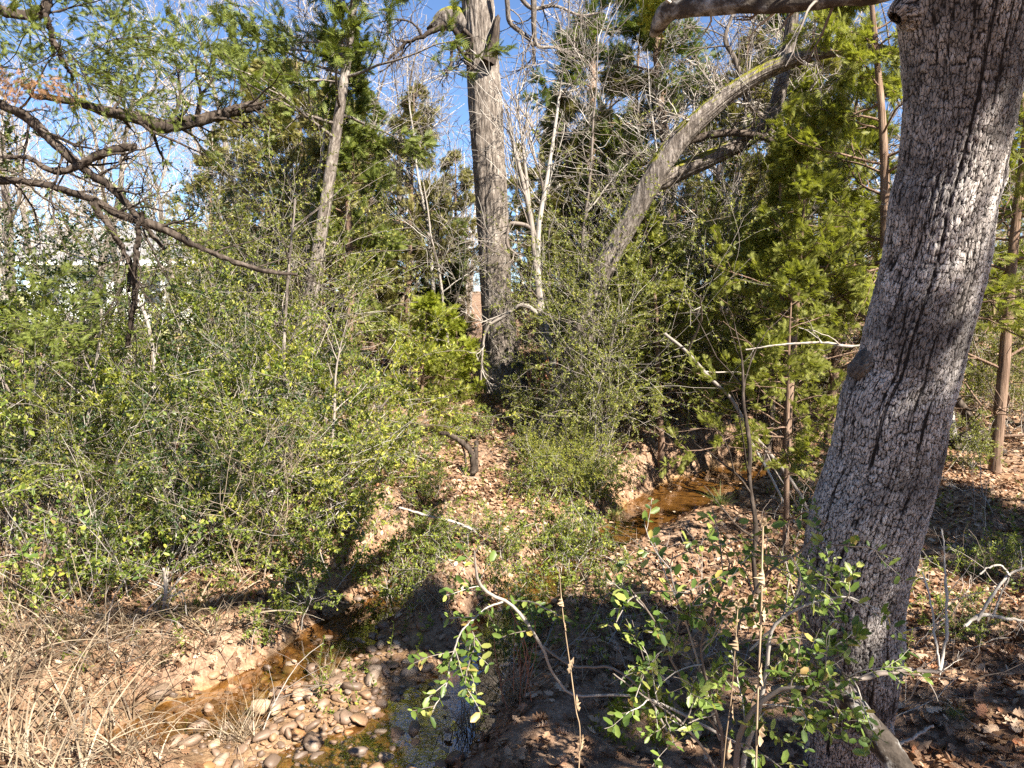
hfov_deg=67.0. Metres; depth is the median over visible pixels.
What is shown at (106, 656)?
grass clump
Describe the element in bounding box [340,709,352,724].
stone
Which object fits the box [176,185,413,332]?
brush bush
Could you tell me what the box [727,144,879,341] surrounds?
privet shrub
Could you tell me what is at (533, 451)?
privet shrub
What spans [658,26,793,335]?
cedar tree
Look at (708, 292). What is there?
privet shrub
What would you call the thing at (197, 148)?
bare tree
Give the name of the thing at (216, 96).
bare tree
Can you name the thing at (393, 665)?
stone
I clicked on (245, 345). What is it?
privet shrub
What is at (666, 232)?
privet shrub
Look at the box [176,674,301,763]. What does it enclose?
grass tuft
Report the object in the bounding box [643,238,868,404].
privet shrub
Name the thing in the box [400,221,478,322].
brush bush
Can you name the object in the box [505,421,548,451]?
shrub
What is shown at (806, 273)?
cedar tree
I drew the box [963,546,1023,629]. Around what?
dead branch
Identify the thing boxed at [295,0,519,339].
bare tree
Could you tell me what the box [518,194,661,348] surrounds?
brush bush
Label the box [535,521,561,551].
grass tuft
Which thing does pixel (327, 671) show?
grass tuft
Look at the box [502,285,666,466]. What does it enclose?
privet shrub
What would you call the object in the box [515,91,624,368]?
cedar tree
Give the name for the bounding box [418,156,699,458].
privet shrub
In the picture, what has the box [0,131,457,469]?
privet shrub
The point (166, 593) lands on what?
dead branch
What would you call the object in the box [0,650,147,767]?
grass clump
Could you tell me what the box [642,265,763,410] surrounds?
privet shrub
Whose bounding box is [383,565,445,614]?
grass tuft
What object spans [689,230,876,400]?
privet shrub
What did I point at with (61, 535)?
privet shrub
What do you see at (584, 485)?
privet shrub
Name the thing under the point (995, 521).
leaf litter
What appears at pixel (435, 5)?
sky
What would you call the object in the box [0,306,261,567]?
privet shrub
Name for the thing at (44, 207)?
woods
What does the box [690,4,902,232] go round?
bare tree
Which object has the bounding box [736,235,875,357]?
privet shrub
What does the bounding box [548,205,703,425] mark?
shrub
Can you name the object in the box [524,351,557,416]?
weed stalks
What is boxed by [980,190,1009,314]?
cedar tree
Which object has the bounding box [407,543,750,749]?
privet branch
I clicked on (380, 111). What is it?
cedar tree
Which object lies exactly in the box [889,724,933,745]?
dead stick
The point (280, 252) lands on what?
cedar tree
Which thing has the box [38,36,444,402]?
privet shrub
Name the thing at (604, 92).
cedar tree
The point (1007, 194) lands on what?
cedar tree
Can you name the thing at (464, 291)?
brush bush
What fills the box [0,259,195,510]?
privet shrub
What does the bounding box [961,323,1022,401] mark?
privet shrub
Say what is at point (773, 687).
dead stick
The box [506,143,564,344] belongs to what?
cedar tree
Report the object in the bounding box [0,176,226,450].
privet shrub
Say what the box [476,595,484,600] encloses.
stone
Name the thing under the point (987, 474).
leaf litter
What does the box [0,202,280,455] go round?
privet shrub
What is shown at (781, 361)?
privet shrub
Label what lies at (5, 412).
privet shrub
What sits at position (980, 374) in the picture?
privet shrub
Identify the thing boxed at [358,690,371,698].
stone
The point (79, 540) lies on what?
grass tuft
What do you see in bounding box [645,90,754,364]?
cedar tree
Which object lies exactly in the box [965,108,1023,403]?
cedar tree
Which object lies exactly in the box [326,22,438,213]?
bare tree
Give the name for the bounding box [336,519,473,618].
shrub
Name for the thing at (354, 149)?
cedar tree
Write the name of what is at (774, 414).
privet shrub
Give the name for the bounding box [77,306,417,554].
privet shrub
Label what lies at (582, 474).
privet shrub
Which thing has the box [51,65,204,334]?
bare tree
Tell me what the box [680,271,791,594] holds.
dead sapling
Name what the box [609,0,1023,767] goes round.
oak tree
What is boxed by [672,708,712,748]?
grass tuft
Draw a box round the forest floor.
[0,290,1023,767]
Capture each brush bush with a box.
[154,184,328,352]
[158,190,384,368]
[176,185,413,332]
[369,207,477,350]
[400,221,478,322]
[402,217,481,344]
[419,247,551,336]
[470,246,559,347]
[509,209,596,365]
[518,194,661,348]
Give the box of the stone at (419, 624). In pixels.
[416,621,429,632]
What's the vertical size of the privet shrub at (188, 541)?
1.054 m
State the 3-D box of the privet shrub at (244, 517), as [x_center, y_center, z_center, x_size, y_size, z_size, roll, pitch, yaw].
[-2.211,0.778,6.234,1.853,1.828,1.753,5,8,38]
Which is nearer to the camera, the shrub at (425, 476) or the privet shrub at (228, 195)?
the shrub at (425, 476)
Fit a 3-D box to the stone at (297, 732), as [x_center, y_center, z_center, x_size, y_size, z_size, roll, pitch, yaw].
[-1.299,2.125,4.700,0.104,0.048,0.104,16,-10,-14]
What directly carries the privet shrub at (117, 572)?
on the forest floor
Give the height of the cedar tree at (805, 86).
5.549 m
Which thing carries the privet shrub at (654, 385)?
on the forest floor
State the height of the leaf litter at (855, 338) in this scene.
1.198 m
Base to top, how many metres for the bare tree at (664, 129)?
6.730 m
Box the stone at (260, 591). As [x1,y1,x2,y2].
[255,587,266,595]
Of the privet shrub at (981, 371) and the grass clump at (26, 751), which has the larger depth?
the privet shrub at (981, 371)
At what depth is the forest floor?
5.50 m
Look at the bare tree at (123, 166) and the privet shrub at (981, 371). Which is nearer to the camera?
the privet shrub at (981, 371)
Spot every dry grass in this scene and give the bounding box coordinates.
[0,465,657,767]
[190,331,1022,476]
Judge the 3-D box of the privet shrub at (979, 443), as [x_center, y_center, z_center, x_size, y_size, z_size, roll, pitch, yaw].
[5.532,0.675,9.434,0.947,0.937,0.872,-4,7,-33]
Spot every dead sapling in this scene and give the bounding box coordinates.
[102,217,156,497]
[242,155,413,508]
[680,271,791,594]
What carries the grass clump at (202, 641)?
on the forest floor
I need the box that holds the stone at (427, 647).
[422,644,432,650]
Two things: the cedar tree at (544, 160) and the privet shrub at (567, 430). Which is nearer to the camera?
the privet shrub at (567, 430)
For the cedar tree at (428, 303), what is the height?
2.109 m
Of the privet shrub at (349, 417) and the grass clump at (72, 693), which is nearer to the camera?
the grass clump at (72, 693)
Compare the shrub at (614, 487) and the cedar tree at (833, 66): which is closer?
the shrub at (614, 487)
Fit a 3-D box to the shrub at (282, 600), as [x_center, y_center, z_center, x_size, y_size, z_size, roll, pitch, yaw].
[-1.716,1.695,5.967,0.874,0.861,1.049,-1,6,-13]
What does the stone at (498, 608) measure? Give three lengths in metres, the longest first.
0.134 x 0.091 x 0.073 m
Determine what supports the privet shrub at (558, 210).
on the forest floor
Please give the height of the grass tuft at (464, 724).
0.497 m
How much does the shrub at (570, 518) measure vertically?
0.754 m
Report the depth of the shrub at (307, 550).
6.51 m
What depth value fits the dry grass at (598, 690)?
5.12 m
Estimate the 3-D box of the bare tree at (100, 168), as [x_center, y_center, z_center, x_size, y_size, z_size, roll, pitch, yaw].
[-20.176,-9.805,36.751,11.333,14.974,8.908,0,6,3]
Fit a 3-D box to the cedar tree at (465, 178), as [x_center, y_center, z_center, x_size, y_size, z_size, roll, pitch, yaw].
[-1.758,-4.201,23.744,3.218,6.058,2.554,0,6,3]
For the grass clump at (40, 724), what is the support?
on the forest floor
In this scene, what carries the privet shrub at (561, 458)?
on the forest floor
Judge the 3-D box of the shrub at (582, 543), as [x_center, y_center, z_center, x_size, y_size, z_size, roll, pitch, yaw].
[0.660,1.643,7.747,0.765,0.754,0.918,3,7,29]
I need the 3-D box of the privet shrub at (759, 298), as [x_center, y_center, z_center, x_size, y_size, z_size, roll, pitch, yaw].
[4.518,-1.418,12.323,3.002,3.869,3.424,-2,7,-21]
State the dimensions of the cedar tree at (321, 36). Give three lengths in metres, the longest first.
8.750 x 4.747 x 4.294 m
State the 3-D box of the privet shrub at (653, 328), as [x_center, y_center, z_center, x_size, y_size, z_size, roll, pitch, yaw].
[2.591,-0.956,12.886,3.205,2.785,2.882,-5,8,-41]
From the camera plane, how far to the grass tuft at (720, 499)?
8.61 m
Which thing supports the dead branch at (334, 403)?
on the forest floor
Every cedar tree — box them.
[0,0,373,428]
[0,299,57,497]
[138,0,518,426]
[160,127,248,342]
[177,55,314,362]
[215,55,360,348]
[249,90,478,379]
[255,72,395,374]
[277,128,359,353]
[289,1,416,413]
[292,102,428,377]
[354,80,477,364]
[357,77,421,348]
[366,290,485,412]
[401,148,480,336]
[411,179,470,347]
[413,316,491,398]
[413,353,483,443]
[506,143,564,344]
[509,0,653,361]
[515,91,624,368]
[519,111,582,328]
[544,15,725,365]
[572,0,753,388]
[604,199,737,477]
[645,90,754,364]
[655,256,846,548]
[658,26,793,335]
[674,127,881,476]
[690,13,843,309]
[697,129,870,456]
[703,62,866,408]
[709,11,892,339]
[717,55,900,442]
[753,4,1023,427]
[876,120,1023,474]
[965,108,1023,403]
[973,92,1023,388]
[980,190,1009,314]
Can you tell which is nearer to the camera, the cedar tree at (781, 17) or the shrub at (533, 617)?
the shrub at (533, 617)
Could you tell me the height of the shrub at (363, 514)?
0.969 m
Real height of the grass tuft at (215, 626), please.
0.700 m
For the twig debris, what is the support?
on the forest floor
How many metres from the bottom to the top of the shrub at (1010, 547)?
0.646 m
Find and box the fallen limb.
[812,635,914,767]
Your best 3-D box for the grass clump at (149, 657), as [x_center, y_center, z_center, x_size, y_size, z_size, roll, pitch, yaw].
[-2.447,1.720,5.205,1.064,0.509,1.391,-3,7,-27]
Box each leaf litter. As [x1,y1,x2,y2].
[0,468,1023,625]
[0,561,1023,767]
[6,352,1023,523]
[8,323,1019,375]
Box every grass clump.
[0,519,103,634]
[0,527,178,698]
[0,539,149,678]
[0,601,185,731]
[0,608,132,712]
[0,609,209,767]
[0,645,180,747]
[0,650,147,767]
[0,650,267,767]
[4,594,210,714]
[10,693,258,767]
[26,590,245,747]
[42,578,216,694]
[66,593,226,712]
[94,567,220,626]
[104,559,262,627]
[128,602,280,700]
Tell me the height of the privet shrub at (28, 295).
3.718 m
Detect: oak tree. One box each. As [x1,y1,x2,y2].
[359,0,628,395]
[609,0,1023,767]
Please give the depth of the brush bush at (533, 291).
15.32 m
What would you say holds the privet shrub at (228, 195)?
on the forest floor
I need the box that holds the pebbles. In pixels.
[96,573,501,767]
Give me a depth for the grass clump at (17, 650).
4.86 m
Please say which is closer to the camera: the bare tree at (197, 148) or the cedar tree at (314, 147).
the cedar tree at (314, 147)
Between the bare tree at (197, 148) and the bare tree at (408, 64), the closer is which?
the bare tree at (408, 64)
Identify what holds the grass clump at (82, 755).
on the forest floor
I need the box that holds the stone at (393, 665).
[387,661,398,668]
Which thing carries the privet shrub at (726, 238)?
on the forest floor
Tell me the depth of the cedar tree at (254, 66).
15.41 m
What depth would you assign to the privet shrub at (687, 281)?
13.16 m
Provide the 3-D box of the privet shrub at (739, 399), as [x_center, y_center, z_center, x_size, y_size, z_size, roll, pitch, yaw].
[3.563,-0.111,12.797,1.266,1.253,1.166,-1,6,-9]
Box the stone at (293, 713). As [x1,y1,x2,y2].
[288,709,301,717]
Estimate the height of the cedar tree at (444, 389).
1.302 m
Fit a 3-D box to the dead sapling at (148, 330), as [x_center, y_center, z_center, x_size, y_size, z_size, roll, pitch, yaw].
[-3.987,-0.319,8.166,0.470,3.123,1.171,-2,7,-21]
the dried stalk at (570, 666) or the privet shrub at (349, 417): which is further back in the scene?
the privet shrub at (349, 417)
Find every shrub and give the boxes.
[0,115,244,489]
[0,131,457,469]
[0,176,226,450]
[0,186,163,463]
[0,200,378,493]
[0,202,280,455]
[0,234,275,491]
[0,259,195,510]
[0,266,164,447]
[0,288,224,551]
[0,295,129,561]
[0,298,341,568]
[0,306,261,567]
[0,322,161,514]
[0,475,143,608]
[3,304,394,557]
[14,390,312,615]
[21,38,356,397]
[30,486,218,609]
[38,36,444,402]
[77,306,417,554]
[101,368,372,641]
[103,291,283,433]
[104,254,387,515]
[105,455,291,598]
[137,195,402,443]
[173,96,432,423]
[184,346,482,572]
[209,293,520,495]
[218,497,380,595]
[238,550,347,654]
[255,422,387,496]
[291,391,385,447]
[297,459,403,539]
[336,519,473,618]
[340,412,447,486]
[360,416,444,463]
[362,393,440,445]
[371,515,493,602]
[383,501,483,575]
[398,461,458,509]
[399,503,479,553]
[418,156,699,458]
[419,195,602,392]
[442,403,504,442]
[449,127,654,402]
[463,501,541,572]
[471,547,553,629]
[479,128,842,472]
[484,601,557,665]
[486,407,611,499]
[496,477,610,563]
[500,359,581,434]
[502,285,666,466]
[503,184,736,420]
[503,451,571,495]
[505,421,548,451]
[510,417,627,490]
[511,432,639,520]
[514,430,561,474]
[514,509,641,604]
[517,183,636,372]
[529,95,718,402]
[537,56,867,422]
[538,402,603,467]
[540,506,617,575]
[542,498,611,557]
[547,207,768,403]
[547,420,612,452]
[547,439,585,469]
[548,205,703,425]
[550,243,761,396]
[554,299,696,384]
[561,428,596,469]
[563,467,604,496]
[566,289,688,387]
[568,430,638,480]
[583,454,647,505]
[583,553,658,611]
[588,187,741,394]
[598,497,933,767]
[600,185,743,400]
[610,159,761,396]
[628,359,676,399]
[640,314,751,413]
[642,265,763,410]
[642,312,743,396]
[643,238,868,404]
[646,263,856,409]
[654,284,825,411]
[675,250,824,402]
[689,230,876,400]
[698,179,877,406]
[702,341,762,409]
[708,234,852,456]
[725,296,853,403]
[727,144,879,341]
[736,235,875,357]
[749,293,862,402]
[766,427,828,503]
[783,358,846,409]
[898,123,1023,402]
[923,586,1020,645]
[945,404,1007,473]
[946,527,1023,577]
[954,245,1023,437]
[955,330,1018,407]
[959,345,1023,401]
[961,259,1023,423]
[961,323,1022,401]
[962,331,1023,414]
[963,305,1023,396]
[964,247,1023,418]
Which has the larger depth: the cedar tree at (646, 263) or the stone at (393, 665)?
the cedar tree at (646, 263)
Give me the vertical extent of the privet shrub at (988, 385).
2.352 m
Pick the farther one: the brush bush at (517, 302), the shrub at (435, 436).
the brush bush at (517, 302)
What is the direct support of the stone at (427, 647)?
on the forest floor
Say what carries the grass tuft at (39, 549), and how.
on the forest floor
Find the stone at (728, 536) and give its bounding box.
[725,534,734,539]
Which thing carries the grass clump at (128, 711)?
on the forest floor
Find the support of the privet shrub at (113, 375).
on the forest floor
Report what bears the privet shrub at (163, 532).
on the forest floor
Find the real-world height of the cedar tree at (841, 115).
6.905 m
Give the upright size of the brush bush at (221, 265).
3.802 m
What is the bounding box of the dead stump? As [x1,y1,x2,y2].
[439,431,478,475]
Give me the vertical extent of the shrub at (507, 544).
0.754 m
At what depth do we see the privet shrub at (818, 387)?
12.79 m
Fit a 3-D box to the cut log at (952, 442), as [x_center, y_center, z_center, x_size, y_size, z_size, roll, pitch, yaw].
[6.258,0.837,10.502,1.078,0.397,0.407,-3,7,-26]
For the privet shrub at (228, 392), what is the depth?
8.00 m
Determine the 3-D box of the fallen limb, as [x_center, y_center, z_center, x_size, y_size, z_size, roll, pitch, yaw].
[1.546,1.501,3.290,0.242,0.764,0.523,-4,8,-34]
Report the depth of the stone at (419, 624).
5.95 m
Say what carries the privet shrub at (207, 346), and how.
on the forest floor
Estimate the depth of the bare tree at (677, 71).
26.87 m
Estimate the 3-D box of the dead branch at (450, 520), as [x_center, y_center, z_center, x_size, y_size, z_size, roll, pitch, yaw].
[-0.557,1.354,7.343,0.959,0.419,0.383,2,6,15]
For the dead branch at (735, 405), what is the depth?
8.15 m
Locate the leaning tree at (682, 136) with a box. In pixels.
[533,11,898,443]
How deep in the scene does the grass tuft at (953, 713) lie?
4.46 m
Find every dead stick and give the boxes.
[770,681,848,712]
[847,529,1004,700]
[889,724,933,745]
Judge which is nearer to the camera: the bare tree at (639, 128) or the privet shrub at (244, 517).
the privet shrub at (244, 517)
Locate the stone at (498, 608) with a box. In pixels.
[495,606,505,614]
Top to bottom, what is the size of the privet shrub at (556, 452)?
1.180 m
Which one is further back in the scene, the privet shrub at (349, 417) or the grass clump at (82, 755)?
the privet shrub at (349, 417)
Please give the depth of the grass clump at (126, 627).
5.25 m
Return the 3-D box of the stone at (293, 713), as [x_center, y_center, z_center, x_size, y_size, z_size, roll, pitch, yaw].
[-1.378,2.097,4.916,0.083,0.050,0.077,8,6,24]
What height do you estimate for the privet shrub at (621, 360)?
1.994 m
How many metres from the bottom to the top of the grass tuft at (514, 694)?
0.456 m
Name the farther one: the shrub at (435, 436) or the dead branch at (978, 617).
the shrub at (435, 436)
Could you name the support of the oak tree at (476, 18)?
on the forest floor
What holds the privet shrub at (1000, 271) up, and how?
on the forest floor
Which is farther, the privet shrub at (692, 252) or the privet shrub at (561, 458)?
the privet shrub at (692, 252)
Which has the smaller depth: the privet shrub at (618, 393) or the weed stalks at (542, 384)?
the privet shrub at (618, 393)
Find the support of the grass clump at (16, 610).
on the forest floor
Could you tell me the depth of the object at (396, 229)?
14.98 m
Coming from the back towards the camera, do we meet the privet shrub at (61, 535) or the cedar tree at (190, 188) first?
the cedar tree at (190, 188)
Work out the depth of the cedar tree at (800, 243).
9.21 m
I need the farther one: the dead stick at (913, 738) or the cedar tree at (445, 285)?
the cedar tree at (445, 285)
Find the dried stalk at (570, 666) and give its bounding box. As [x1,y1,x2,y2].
[555,562,584,767]
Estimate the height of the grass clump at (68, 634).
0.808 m
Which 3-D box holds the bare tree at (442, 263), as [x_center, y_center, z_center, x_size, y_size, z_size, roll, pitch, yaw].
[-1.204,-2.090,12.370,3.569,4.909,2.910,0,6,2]
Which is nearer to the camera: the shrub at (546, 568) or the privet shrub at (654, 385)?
the shrub at (546, 568)
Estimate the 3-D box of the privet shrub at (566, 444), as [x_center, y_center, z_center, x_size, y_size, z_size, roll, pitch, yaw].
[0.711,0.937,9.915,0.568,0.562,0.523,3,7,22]
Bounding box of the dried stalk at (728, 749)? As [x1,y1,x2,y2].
[723,600,741,767]
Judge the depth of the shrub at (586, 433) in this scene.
10.34 m
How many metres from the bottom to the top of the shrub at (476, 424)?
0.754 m
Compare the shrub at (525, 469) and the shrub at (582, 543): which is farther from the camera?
the shrub at (525, 469)
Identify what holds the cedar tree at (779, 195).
on the forest floor
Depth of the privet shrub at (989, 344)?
12.85 m
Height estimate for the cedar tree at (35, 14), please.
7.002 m
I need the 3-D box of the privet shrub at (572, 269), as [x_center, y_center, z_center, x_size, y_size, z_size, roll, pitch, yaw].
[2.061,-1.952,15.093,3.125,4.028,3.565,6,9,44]
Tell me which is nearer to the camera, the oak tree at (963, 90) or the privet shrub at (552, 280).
the oak tree at (963, 90)
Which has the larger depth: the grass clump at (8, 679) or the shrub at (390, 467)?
the shrub at (390, 467)
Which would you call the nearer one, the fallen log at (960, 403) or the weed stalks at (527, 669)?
the weed stalks at (527, 669)
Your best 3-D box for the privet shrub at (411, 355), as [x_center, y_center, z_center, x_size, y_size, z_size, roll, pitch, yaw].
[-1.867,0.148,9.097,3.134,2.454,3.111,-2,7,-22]
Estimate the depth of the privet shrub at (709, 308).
12.88 m
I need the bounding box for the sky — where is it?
[0,0,1023,291]
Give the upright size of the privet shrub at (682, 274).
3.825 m
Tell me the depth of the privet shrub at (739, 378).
12.30 m
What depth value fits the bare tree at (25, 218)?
41.23 m
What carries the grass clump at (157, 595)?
on the forest floor
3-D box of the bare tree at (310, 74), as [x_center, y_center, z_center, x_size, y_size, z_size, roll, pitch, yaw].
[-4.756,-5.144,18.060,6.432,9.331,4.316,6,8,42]
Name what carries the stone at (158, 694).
on the forest floor
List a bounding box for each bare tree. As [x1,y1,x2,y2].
[0,0,61,333]
[0,0,220,316]
[0,43,89,253]
[3,0,194,313]
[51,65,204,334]
[61,0,297,273]
[130,62,243,258]
[140,0,462,300]
[193,0,449,294]
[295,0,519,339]
[326,15,515,345]
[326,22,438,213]
[343,106,545,399]
[444,0,661,406]
[464,0,650,337]
[508,0,720,399]
[508,7,714,235]
[511,14,879,412]
[528,15,875,407]
[582,15,749,325]
[582,126,744,413]
[670,13,901,462]
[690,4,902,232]
[775,0,1004,334]
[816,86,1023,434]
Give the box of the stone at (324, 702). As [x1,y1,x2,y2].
[311,697,329,711]
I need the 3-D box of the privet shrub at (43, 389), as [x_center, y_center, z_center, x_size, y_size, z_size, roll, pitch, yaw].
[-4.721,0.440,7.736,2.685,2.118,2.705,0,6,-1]
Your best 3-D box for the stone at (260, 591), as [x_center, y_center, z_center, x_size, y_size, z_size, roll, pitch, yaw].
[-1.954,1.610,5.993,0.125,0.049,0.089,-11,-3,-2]
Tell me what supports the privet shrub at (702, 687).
on the forest floor
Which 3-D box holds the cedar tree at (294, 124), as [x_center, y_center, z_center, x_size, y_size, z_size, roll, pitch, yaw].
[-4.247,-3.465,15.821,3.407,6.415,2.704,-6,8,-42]
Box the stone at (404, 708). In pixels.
[401,705,408,712]
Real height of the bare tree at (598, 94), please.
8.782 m
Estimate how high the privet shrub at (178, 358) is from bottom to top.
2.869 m
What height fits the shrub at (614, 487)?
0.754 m
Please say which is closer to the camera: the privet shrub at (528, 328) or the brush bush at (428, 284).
the privet shrub at (528, 328)
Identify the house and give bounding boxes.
[15,228,251,326]
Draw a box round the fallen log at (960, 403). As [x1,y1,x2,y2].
[955,395,1009,455]
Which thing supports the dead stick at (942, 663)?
on the forest floor
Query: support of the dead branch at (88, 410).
on the forest floor
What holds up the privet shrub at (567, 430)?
on the forest floor
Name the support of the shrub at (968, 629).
on the forest floor
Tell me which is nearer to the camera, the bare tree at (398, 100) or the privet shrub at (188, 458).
the privet shrub at (188, 458)
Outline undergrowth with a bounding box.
[0,353,1023,714]
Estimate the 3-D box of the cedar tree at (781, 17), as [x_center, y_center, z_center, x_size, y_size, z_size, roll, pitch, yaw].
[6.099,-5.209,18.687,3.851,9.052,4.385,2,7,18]
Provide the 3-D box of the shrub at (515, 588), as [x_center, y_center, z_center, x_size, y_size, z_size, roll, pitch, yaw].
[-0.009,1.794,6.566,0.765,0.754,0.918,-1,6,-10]
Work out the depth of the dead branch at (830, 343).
6.70 m
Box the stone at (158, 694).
[146,682,172,700]
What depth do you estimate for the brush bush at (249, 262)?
14.83 m
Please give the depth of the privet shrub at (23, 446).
6.43 m
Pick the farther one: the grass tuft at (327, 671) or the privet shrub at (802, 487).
the privet shrub at (802, 487)
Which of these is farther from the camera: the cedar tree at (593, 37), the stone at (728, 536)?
the cedar tree at (593, 37)
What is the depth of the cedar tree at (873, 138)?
11.13 m
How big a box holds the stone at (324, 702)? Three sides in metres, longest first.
0.122 x 0.079 x 0.060 m
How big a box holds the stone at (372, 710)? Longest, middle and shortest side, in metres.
0.115 x 0.079 x 0.056 m
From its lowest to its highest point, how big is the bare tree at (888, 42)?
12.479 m
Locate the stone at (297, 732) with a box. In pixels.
[291,728,305,738]
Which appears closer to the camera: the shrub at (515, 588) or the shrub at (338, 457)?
the shrub at (515, 588)
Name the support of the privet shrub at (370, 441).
on the forest floor
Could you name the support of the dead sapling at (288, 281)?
on the forest floor
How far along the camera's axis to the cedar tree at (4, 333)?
7.98 m
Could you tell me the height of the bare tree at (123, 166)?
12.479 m
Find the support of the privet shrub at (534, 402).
on the forest floor
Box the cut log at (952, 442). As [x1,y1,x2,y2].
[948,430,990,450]
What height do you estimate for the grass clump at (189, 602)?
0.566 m
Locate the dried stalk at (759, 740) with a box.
[753,518,766,767]
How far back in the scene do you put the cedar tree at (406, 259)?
14.61 m
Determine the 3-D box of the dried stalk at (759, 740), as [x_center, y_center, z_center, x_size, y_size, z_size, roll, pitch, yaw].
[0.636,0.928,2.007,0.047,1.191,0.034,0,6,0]
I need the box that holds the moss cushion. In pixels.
[586,683,695,751]
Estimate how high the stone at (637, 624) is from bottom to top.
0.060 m
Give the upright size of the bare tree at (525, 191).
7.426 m
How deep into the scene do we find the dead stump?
9.27 m
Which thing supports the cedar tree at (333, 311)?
on the forest floor
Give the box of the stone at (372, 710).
[364,706,380,715]
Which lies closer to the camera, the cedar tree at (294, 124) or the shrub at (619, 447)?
the shrub at (619, 447)
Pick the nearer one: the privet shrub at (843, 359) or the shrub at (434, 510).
the shrub at (434, 510)
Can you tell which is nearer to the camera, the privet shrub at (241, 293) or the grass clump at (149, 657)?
the grass clump at (149, 657)
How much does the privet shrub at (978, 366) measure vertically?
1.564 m
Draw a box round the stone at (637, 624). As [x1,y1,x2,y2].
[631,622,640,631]
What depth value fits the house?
41.68 m
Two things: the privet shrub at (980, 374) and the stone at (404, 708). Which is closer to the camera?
the stone at (404, 708)
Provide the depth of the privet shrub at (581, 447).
9.81 m
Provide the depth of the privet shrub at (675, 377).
12.52 m
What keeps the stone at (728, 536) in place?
on the forest floor
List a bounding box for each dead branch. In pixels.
[0,297,110,546]
[140,564,206,619]
[220,282,397,527]
[399,507,496,538]
[664,273,808,522]
[729,323,859,381]
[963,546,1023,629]
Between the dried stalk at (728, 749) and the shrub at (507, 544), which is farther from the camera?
the shrub at (507, 544)
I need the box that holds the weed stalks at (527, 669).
[490,608,536,709]
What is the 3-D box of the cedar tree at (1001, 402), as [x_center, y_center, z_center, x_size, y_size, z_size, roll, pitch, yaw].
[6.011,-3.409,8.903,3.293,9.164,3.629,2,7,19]
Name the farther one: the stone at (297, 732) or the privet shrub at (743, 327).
the privet shrub at (743, 327)
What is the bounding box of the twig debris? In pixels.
[0,324,1023,737]
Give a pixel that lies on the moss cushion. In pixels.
(630, 735)
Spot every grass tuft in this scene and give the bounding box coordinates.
[0,453,132,602]
[2,456,158,595]
[128,543,338,660]
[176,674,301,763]
[288,645,359,688]
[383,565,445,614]
[403,666,514,743]
[409,560,474,606]
[443,500,496,533]
[465,637,572,711]
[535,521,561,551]
[603,500,635,521]
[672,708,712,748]
[700,485,742,506]
[936,699,968,725]
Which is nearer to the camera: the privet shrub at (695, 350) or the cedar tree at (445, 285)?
the privet shrub at (695, 350)
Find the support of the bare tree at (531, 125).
on the forest floor
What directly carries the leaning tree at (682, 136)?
on the forest floor
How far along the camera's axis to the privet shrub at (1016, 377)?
10.16 m
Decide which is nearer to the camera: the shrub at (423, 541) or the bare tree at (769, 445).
the shrub at (423, 541)
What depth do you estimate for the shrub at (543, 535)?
7.89 m
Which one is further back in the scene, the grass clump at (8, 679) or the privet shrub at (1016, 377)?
the privet shrub at (1016, 377)
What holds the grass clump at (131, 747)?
on the forest floor
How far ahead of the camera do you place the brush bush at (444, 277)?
20.57 m
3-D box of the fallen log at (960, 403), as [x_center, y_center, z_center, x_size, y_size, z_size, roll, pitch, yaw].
[6.056,0.461,10.000,1.080,1.240,0.358,0,6,0]
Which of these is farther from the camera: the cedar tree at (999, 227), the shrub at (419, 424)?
the cedar tree at (999, 227)
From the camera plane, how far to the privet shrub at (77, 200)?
8.36 m
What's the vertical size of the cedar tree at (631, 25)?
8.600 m
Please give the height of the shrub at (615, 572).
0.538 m
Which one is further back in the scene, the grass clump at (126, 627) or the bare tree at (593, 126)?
the bare tree at (593, 126)
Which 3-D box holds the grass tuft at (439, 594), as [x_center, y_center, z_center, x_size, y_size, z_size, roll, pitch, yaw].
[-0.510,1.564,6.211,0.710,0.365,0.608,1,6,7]
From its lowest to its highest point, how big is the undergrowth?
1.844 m
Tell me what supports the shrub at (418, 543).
on the forest floor
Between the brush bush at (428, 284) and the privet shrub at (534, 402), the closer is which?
the privet shrub at (534, 402)
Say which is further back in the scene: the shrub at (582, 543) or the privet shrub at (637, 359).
the privet shrub at (637, 359)
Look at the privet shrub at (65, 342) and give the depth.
9.28 m
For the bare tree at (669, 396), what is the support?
on the forest floor
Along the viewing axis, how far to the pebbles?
5.08 m
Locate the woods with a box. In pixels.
[0,23,1023,314]
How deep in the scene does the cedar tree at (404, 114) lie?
16.56 m
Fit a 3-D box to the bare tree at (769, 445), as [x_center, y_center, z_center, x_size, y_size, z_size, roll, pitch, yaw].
[4.293,-2.216,11.274,4.224,7.126,5.180,1,6,6]
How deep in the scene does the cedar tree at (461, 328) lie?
12.88 m
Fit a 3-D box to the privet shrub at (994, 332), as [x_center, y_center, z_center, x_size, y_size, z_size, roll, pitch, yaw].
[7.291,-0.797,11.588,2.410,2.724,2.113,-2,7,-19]
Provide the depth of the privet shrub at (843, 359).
12.88 m
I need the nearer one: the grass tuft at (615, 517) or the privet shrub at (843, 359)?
the grass tuft at (615, 517)
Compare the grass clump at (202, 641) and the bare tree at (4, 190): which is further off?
the bare tree at (4, 190)
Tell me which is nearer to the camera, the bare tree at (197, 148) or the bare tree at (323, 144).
the bare tree at (323, 144)

